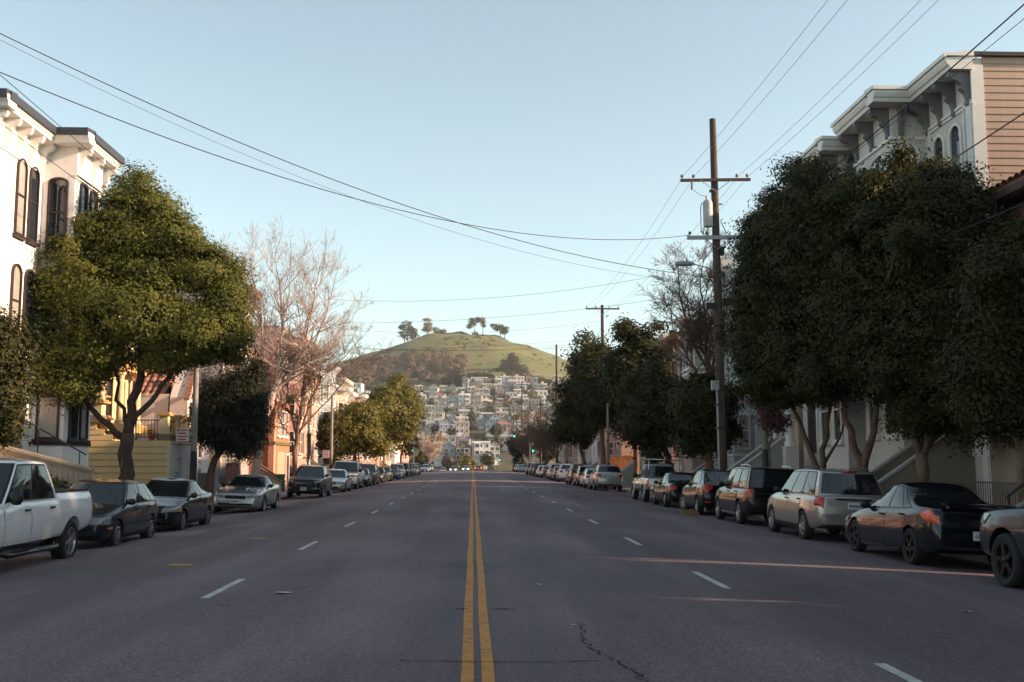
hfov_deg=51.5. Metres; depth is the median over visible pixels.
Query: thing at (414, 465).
parked car
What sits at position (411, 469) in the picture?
parked car
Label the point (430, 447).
bare street tree
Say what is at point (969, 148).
overhead wire
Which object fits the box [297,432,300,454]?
window
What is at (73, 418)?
window
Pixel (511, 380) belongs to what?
hillside house
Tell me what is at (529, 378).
hillside house
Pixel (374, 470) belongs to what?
parked car
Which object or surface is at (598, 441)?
window
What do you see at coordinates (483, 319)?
summit tree
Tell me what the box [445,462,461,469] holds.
garden tree
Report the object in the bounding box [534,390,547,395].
hillside house
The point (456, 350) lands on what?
overhead wire
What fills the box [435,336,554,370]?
grass tufts
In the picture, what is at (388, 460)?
row house
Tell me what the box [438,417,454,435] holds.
hillside house
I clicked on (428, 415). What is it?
hillside house
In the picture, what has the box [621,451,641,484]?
row house
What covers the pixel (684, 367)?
window
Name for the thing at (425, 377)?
garden tree
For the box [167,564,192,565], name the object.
utility cover
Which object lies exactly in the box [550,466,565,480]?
parked car
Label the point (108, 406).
window
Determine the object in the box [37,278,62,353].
window
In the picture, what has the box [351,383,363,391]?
hillside house
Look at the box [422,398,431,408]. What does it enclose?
hillside house
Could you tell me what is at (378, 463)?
row house
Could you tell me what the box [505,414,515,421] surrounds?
hillside house
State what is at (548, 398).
garden tree
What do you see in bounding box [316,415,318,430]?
window
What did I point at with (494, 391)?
garden tree
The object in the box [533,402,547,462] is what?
utility pole
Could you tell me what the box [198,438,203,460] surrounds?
window
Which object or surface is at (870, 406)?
window
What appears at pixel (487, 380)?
hillside house
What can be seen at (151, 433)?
plant pot
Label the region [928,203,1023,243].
overhead wire
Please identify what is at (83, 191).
window
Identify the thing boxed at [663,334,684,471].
row house
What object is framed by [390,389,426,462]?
street tree
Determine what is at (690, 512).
wooden ramp
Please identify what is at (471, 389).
hillside house
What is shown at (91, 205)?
window
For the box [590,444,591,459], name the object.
door
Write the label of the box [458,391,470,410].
hillside house
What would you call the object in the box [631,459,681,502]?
parked pickup
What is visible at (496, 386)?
hillside house
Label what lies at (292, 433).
window
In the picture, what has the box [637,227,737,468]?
bare street tree
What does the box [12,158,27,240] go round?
window
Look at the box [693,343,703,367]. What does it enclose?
window
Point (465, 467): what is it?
moving car
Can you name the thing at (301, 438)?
window
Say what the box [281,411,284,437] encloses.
window
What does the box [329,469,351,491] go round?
parked car
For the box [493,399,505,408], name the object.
hillside house
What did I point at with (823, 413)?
window
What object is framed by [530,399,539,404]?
hillside house
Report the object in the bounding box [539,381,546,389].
hillside house
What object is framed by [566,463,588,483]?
parked car
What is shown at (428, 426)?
hillside house
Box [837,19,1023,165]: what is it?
overhead wire
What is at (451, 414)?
hillside house
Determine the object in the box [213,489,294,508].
sidewalk
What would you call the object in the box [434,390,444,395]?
hillside house
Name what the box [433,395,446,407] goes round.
hillside house
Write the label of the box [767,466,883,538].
parked car
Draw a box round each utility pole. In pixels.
[509,407,517,456]
[516,382,527,463]
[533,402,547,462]
[555,344,557,462]
[586,305,618,447]
[675,118,750,469]
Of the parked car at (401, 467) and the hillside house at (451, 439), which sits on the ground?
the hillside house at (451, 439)
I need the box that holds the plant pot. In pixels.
[148,430,155,440]
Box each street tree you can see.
[0,300,54,454]
[26,154,264,479]
[215,214,374,474]
[263,320,402,473]
[314,411,344,465]
[316,395,399,462]
[367,372,429,465]
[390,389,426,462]
[409,451,429,465]
[415,432,448,458]
[416,444,441,462]
[503,427,535,466]
[504,424,538,461]
[514,403,558,464]
[516,403,562,462]
[536,446,558,463]
[543,377,598,463]
[547,326,626,463]
[591,312,672,478]
[603,357,689,465]
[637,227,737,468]
[659,368,751,468]
[694,151,855,467]
[751,125,934,470]
[813,148,1023,481]
[911,211,1023,502]
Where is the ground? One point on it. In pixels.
(472, 352)
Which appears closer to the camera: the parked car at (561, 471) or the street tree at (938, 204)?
the street tree at (938, 204)
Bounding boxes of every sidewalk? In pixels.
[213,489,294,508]
[617,485,652,493]
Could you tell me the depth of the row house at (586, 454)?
125.09 m
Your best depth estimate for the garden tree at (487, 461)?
428.12 m
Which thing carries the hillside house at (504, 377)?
on the ground
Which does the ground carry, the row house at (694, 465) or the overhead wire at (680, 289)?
the row house at (694, 465)
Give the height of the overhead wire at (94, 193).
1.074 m
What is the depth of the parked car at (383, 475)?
94.74 m
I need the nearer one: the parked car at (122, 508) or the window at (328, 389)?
the parked car at (122, 508)
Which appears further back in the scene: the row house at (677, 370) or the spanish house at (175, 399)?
the row house at (677, 370)
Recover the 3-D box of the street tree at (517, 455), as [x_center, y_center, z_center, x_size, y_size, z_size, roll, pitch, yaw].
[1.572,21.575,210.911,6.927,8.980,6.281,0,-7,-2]
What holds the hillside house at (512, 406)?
on the ground
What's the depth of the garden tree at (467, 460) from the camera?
347.16 m
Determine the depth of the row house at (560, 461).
163.14 m
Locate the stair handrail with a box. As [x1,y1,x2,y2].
[25,420,86,463]
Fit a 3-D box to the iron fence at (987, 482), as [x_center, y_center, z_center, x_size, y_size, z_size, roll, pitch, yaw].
[11.269,3.809,23.713,0.040,1.300,5.970,0,-7,-2]
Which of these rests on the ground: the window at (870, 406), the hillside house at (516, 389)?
the hillside house at (516, 389)
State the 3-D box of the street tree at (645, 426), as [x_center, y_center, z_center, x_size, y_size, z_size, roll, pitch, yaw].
[7.876,4.624,58.297,5.420,8.110,5.548,3,-7,-26]
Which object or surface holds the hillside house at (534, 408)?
on the ground
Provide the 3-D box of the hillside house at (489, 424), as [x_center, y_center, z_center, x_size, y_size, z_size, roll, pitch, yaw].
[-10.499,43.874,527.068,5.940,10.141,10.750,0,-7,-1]
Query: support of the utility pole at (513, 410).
on the sidewalk
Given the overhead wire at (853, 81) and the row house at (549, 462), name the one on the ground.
the row house at (549, 462)
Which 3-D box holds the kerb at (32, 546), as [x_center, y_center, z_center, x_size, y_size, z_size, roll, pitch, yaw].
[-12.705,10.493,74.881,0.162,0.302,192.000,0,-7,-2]
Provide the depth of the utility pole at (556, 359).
139.61 m
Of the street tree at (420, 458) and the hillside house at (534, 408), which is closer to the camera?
the street tree at (420, 458)
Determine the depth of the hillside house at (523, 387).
753.48 m
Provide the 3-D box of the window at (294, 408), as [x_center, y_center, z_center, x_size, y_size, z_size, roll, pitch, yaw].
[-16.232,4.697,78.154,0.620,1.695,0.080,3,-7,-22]
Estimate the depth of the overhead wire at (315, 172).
32.43 m
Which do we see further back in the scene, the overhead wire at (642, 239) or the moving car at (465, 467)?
the moving car at (465, 467)
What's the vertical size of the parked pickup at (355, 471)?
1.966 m
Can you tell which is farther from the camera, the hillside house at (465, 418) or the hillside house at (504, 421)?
the hillside house at (465, 418)
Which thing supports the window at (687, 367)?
in the row house at (694, 465)
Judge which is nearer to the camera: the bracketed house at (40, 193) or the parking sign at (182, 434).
the bracketed house at (40, 193)
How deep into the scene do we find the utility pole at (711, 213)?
45.85 m
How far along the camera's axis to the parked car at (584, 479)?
75.76 m
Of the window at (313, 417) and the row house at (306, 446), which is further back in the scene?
the window at (313, 417)
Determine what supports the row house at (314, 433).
on the ground
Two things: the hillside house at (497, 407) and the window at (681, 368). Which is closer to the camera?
the window at (681, 368)
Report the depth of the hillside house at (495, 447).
441.41 m
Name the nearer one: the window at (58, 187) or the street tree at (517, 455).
the window at (58, 187)
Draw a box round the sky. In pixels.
[0,0,1023,364]
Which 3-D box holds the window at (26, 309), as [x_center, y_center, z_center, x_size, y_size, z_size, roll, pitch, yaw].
[-14.673,-1.010,32.259,0.150,2.390,0.780,0,-7,-2]
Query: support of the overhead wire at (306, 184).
attached to the utility pole at (711, 213)
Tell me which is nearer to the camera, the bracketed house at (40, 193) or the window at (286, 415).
the bracketed house at (40, 193)
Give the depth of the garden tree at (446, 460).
434.10 m
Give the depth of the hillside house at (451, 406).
613.27 m
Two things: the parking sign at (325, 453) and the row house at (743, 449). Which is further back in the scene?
the parking sign at (325, 453)
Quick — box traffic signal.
[513,431,529,462]
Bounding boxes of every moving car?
[462,465,469,469]
[475,465,481,469]
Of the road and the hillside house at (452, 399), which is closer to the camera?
the road
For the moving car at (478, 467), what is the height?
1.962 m
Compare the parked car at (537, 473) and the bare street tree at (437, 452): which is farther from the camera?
the bare street tree at (437, 452)
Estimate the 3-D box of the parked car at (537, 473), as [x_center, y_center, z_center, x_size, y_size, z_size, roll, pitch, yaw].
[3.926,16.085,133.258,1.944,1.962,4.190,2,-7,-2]
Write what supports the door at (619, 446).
in the row house at (626, 451)
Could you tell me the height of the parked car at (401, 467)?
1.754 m
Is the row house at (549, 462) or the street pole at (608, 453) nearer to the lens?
the street pole at (608, 453)
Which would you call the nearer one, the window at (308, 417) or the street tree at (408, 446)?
the window at (308, 417)
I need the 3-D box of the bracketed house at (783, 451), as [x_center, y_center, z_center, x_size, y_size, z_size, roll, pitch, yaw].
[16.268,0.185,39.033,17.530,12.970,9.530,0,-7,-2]
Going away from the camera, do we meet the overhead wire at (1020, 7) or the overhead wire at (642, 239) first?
the overhead wire at (1020, 7)
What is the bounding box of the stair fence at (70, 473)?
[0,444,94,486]
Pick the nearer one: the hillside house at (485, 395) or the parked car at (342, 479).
the parked car at (342, 479)
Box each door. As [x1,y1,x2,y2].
[277,452,284,473]
[285,453,289,487]
[435,461,440,465]
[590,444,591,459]
[618,440,620,455]
[806,402,818,452]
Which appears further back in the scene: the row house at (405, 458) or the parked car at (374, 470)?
the row house at (405, 458)
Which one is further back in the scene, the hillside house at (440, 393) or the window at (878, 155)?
the hillside house at (440, 393)
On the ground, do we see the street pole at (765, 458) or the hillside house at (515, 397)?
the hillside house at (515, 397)
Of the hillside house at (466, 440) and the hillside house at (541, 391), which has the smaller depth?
the hillside house at (466, 440)
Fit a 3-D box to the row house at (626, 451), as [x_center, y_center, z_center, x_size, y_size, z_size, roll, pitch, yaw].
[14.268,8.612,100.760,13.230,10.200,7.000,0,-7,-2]
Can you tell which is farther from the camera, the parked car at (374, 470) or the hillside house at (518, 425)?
the hillside house at (518, 425)
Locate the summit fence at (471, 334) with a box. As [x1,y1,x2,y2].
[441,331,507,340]
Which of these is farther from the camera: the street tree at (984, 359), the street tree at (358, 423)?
the street tree at (358, 423)
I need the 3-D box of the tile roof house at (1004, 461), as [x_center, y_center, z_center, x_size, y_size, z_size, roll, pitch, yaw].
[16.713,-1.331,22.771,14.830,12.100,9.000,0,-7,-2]
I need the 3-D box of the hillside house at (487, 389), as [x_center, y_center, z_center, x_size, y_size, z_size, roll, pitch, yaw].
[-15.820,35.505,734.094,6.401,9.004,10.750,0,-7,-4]
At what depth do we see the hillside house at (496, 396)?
701.57 m
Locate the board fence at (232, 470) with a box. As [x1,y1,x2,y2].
[225,462,251,484]
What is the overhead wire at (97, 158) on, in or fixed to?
attached to the utility pole
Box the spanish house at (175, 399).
[132,368,222,489]
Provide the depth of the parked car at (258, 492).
39.90 m
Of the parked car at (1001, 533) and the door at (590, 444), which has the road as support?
the parked car at (1001, 533)
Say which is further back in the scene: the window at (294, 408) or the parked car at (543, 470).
the parked car at (543, 470)
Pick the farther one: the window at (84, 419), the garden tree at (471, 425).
the garden tree at (471, 425)
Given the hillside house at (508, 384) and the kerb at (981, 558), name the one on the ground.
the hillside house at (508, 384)
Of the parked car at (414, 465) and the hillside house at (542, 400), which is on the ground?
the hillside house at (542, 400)
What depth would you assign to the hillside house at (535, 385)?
783.01 m
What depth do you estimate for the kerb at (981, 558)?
21.68 m
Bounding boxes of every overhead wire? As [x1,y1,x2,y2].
[0,33,714,277]
[0,72,687,239]
[0,75,381,388]
[0,122,375,392]
[1,40,704,282]
[287,274,662,300]
[310,299,656,322]
[342,342,589,350]
[359,320,602,332]
[359,347,568,350]
[369,358,551,365]
[383,340,570,349]
[590,175,683,303]
[593,185,688,305]
[634,248,711,339]
[636,293,712,367]
[689,0,827,168]
[698,0,846,171]
[723,4,1023,246]
[724,112,1023,290]
[743,0,920,171]
[750,0,937,174]
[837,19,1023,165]
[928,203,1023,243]
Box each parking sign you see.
[176,428,193,441]
[322,450,329,457]
[612,449,621,455]
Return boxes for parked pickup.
[0,458,92,558]
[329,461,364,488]
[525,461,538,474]
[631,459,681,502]
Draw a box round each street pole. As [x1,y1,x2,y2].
[189,364,198,480]
[329,396,332,468]
[607,403,609,464]
[762,421,768,466]
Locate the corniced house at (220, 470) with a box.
[134,288,285,490]
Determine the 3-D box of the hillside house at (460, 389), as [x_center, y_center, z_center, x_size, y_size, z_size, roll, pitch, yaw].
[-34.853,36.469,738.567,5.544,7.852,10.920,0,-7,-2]
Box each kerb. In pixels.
[3,494,308,553]
[572,481,989,563]
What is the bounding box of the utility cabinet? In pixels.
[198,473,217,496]
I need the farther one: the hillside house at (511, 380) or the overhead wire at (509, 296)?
the hillside house at (511, 380)
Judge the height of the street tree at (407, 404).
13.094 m
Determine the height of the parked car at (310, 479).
1.754 m
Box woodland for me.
[337,345,469,383]
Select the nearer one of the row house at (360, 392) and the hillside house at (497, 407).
the row house at (360, 392)
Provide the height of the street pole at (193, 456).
7.800 m
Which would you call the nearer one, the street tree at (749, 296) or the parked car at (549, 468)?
the street tree at (749, 296)
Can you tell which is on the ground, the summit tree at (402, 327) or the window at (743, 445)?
the summit tree at (402, 327)
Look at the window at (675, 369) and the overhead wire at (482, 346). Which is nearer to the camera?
the window at (675, 369)
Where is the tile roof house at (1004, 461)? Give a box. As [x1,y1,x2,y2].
[980,169,1023,507]
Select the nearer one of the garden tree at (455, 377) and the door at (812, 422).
the door at (812, 422)
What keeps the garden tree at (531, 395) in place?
on the ground
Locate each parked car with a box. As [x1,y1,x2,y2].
[36,459,157,546]
[146,478,213,530]
[214,474,280,511]
[287,464,332,497]
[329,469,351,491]
[351,468,371,486]
[360,463,379,484]
[378,464,392,481]
[378,467,386,482]
[389,466,399,479]
[390,463,404,477]
[399,463,409,476]
[408,463,413,475]
[412,463,416,475]
[421,464,430,471]
[517,464,525,471]
[528,463,533,474]
[531,463,545,476]
[535,465,546,476]
[539,466,548,477]
[546,463,564,479]
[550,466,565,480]
[555,464,570,481]
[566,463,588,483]
[573,465,598,486]
[579,468,606,488]
[589,464,622,490]
[652,472,693,506]
[678,469,730,514]
[715,464,794,523]
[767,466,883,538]
[844,482,1015,565]
[979,507,1023,587]
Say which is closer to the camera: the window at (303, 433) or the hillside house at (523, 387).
the window at (303, 433)
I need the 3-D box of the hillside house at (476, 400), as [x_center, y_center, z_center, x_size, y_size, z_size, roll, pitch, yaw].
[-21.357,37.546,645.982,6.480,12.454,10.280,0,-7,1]
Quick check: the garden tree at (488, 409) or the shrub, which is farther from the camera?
the garden tree at (488, 409)
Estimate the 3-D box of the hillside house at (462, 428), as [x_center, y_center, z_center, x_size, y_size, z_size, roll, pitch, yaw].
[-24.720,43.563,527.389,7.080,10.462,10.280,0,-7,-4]
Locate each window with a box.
[9,263,22,329]
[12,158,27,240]
[21,269,34,347]
[25,166,39,246]
[31,358,60,441]
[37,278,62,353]
[42,177,68,253]
[67,398,80,442]
[76,183,88,255]
[78,400,90,442]
[89,190,97,211]
[105,378,113,419]
[124,381,125,405]
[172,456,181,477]
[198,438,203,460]
[277,410,281,437]
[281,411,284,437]
[285,412,288,438]
[288,394,295,415]
[289,430,294,453]
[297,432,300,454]
[300,431,302,454]
[302,433,303,453]
[306,433,309,454]
[307,399,310,420]
[309,433,311,455]
[311,439,314,455]
[312,413,314,430]
[316,390,318,406]
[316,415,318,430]
[323,384,329,400]
[598,441,599,456]
[609,441,613,455]
[673,360,676,382]
[680,361,682,379]
[681,345,685,372]
[685,345,689,370]
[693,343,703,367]
[724,358,725,383]
[726,357,730,384]
[737,413,750,448]
[758,416,761,446]
[818,404,830,445]
[831,398,844,444]
[860,164,869,179]
[866,395,881,440]
[874,152,886,176]
[882,400,898,439]
[902,144,919,164]
[932,134,946,167]
[948,122,964,178]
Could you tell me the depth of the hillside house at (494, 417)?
546.92 m
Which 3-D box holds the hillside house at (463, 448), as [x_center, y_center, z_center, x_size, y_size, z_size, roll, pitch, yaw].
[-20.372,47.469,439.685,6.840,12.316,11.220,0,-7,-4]
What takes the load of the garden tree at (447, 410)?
on the ground
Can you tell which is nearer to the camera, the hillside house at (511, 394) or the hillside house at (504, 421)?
the hillside house at (504, 421)
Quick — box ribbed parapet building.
[757,187,804,468]
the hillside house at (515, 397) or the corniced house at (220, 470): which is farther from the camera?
the hillside house at (515, 397)
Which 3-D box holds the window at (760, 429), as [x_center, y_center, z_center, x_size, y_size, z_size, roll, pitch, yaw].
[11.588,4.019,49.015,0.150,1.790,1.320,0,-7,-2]
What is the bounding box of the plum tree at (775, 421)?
[741,395,795,466]
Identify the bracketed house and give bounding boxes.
[0,88,124,465]
[704,136,866,511]
[824,50,1023,535]
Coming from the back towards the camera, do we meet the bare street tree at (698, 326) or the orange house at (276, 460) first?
the orange house at (276, 460)
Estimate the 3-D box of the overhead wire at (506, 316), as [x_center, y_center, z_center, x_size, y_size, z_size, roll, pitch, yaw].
[-2.309,-1.710,63.559,22.708,0.927,0.015,-2,-7,13]
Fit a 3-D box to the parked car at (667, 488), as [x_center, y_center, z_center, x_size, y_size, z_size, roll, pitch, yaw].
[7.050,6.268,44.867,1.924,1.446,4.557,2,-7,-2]
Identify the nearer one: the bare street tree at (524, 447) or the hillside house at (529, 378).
the bare street tree at (524, 447)
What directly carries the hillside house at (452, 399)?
on the ground
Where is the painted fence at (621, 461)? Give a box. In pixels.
[606,455,632,469]
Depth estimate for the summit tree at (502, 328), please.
1091.85 m
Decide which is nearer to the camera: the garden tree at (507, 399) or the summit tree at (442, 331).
the garden tree at (507, 399)
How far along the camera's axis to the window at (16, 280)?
31.43 m
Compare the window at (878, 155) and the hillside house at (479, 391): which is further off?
the hillside house at (479, 391)
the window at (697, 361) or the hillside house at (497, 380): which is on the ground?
the hillside house at (497, 380)
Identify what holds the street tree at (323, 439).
on the sidewalk at (283, 493)
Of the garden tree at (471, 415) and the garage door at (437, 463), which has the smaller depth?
the garage door at (437, 463)
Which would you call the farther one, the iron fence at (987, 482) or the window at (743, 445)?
the window at (743, 445)
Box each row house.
[252,325,310,477]
[302,342,319,464]
[310,372,324,464]
[318,365,339,468]
[334,385,353,460]
[335,376,353,457]
[348,392,368,463]
[353,389,370,463]
[368,399,382,465]
[379,437,391,465]
[391,443,399,463]
[400,441,408,462]
[539,430,558,465]
[558,446,562,463]
[563,440,577,463]
[574,446,588,463]
[586,436,597,465]
[591,433,601,465]
[605,424,632,464]
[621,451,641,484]
[642,332,680,464]
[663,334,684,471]
[673,310,717,473]
[708,259,757,469]
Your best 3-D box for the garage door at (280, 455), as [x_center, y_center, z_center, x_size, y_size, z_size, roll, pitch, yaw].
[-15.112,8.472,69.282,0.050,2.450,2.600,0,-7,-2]
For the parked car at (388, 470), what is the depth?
101.89 m
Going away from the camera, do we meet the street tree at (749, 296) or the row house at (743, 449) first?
the street tree at (749, 296)
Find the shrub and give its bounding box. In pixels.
[48,471,71,487]
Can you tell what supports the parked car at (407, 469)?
on the road
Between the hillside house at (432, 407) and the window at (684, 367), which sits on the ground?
the hillside house at (432, 407)
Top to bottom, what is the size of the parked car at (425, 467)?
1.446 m
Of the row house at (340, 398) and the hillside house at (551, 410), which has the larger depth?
the hillside house at (551, 410)
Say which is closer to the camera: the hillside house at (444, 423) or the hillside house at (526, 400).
the hillside house at (444, 423)
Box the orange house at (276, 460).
[251,401,291,488]
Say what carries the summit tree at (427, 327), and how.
on the ground
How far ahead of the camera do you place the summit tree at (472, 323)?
1094.74 m
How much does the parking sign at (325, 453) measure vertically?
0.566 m
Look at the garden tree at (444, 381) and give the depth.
798.53 m
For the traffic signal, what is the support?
on the sidewalk
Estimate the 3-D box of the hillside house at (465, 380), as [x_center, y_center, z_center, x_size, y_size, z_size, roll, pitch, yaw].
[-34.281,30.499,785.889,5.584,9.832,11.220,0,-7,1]
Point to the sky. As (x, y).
(571, 119)
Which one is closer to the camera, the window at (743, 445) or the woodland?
the window at (743, 445)
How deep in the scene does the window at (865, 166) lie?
33.60 m
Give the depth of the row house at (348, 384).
113.33 m
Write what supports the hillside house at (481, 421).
on the ground
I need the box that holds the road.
[0,470,1023,681]
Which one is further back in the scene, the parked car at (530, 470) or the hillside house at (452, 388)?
the hillside house at (452, 388)
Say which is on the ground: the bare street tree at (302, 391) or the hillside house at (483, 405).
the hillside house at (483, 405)
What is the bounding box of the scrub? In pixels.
[349,369,566,398]
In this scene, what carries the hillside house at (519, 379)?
on the ground
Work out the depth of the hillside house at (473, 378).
812.78 m
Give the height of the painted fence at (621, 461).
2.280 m
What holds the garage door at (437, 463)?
in the hillside house at (437, 462)
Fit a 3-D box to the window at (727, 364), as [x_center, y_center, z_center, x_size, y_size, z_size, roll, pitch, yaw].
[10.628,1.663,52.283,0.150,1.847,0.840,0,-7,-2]
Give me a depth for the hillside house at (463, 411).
577.26 m
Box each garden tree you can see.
[417,373,430,381]
[425,432,445,445]
[427,373,441,384]
[430,423,438,432]
[440,375,449,384]
[441,453,454,465]
[444,406,451,413]
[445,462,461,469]
[446,366,467,385]
[447,426,457,434]
[456,454,484,469]
[466,411,474,421]
[467,418,474,429]
[475,435,486,440]
[480,451,495,469]
[486,406,495,411]
[489,424,500,438]
[490,387,498,395]
[491,435,503,447]
[492,423,502,437]
[501,395,516,408]
[528,392,538,397]
[545,390,559,407]
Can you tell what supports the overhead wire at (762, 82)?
attached to the utility pole at (711, 213)
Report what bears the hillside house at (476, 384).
on the ground
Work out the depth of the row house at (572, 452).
145.76 m
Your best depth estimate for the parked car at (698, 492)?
37.33 m
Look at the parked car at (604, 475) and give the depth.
68.85 m
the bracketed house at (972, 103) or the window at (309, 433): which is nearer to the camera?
the bracketed house at (972, 103)
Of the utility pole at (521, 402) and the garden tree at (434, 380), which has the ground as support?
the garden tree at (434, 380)
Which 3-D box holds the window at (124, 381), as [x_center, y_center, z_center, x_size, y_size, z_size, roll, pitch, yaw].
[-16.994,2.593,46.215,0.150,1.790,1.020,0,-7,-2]
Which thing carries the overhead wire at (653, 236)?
attached to the utility pole at (711, 213)
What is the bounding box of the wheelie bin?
[275,474,284,490]
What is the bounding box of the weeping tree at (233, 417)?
[177,352,282,492]
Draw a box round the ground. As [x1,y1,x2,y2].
[326,333,571,470]
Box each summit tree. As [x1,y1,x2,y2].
[396,320,419,342]
[421,318,433,333]
[431,326,446,333]
[466,316,480,334]
[479,316,486,335]
[489,323,509,338]
[491,352,529,373]
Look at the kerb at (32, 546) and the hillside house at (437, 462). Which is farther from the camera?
the hillside house at (437, 462)
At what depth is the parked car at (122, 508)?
24.32 m
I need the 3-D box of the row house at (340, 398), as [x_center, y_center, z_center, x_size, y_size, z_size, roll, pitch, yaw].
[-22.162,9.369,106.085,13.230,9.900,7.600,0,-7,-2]
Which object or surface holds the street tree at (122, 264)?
on the sidewalk at (283, 493)
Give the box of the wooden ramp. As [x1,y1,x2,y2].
[680,509,699,514]
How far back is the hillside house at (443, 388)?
730.02 m
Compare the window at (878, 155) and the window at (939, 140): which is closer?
the window at (939, 140)
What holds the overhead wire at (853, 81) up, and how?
attached to the utility pole at (711, 213)
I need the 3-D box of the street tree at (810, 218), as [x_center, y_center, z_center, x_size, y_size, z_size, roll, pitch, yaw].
[10.094,0.007,29.794,6.339,10.832,6.486,0,-7,-2]
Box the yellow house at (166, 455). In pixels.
[88,316,199,484]
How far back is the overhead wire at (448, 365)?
121.10 m
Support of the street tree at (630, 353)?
on the sidewalk at (627, 487)
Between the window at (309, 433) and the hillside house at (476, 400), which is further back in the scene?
the hillside house at (476, 400)
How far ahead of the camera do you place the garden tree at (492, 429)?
514.81 m
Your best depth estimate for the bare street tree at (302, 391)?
66.48 m
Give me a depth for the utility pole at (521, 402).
228.24 m
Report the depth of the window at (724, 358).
52.97 m
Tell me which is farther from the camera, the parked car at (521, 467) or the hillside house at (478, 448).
the hillside house at (478, 448)
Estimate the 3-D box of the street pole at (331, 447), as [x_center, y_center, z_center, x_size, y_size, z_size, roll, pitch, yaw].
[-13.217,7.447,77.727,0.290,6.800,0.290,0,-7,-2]
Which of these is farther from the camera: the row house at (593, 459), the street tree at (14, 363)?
the row house at (593, 459)
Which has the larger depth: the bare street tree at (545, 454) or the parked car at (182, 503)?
the bare street tree at (545, 454)
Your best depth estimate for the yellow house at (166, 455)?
41.78 m
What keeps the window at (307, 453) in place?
in the row house at (306, 446)
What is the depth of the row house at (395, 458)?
189.64 m
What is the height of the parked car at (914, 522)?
1.486 m
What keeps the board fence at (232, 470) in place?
on the sidewalk at (283, 493)
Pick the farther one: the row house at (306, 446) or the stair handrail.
the row house at (306, 446)
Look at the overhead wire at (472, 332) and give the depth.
81.93 m
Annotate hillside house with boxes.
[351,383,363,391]
[415,385,421,392]
[419,430,429,447]
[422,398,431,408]
[425,405,435,412]
[425,409,431,422]
[425,420,437,433]
[428,383,439,395]
[431,407,445,422]
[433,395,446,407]
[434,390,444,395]
[434,441,442,466]
[437,402,446,410]
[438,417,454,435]
[440,385,447,393]
[443,436,455,445]
[443,442,454,465]
[445,411,456,418]
[446,395,457,405]
[448,383,457,392]
[448,403,457,415]
[455,418,469,436]
[455,441,470,466]
[456,414,468,420]
[457,435,470,445]
[458,387,465,393]
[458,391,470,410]
[459,403,469,408]
[459,407,469,415]
[462,375,469,386]
[467,386,474,394]
[470,377,487,380]
[470,380,480,388]
[471,392,481,409]
[471,441,490,464]
[472,408,479,422]
[475,388,483,394]
[476,402,489,411]
[476,415,487,429]
[480,410,494,419]
[481,383,492,393]
[482,394,489,399]
[482,397,491,405]
[483,378,492,387]
[484,385,493,396]
[485,419,495,436]
[489,413,500,421]
[490,441,499,464]
[491,403,500,412]
[493,384,503,388]
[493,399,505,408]
[494,377,501,383]
[494,394,503,400]
[496,409,507,417]
[496,416,512,436]
[497,387,503,393]
[500,374,512,382]
[500,431,512,450]
[501,407,508,413]
[504,382,514,389]
[505,392,516,399]
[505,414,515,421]
[507,378,516,388]
[510,402,518,414]
[512,387,520,393]
[512,394,520,405]
[513,374,524,383]
[514,423,520,430]
[515,383,525,389]
[519,402,528,409]
[523,398,528,404]
[525,374,533,384]
[526,404,537,412]
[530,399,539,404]
[531,382,539,390]
[534,374,539,382]
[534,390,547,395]
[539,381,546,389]
[540,396,546,402]
[542,401,551,412]
[545,407,553,418]
[553,373,560,383]
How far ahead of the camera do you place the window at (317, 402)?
94.45 m
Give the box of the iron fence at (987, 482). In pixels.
[954,480,1017,507]
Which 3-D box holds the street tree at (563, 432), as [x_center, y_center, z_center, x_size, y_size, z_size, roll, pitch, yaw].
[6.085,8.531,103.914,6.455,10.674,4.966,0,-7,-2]
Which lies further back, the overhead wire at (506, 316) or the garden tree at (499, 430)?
the garden tree at (499, 430)
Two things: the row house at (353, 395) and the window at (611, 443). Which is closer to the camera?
the window at (611, 443)
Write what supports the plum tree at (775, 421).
on the sidewalk at (627, 487)
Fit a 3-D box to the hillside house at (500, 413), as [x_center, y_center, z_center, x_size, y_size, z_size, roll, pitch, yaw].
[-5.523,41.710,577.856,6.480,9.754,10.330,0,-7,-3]
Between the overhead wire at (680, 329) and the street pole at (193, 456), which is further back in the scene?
the overhead wire at (680, 329)

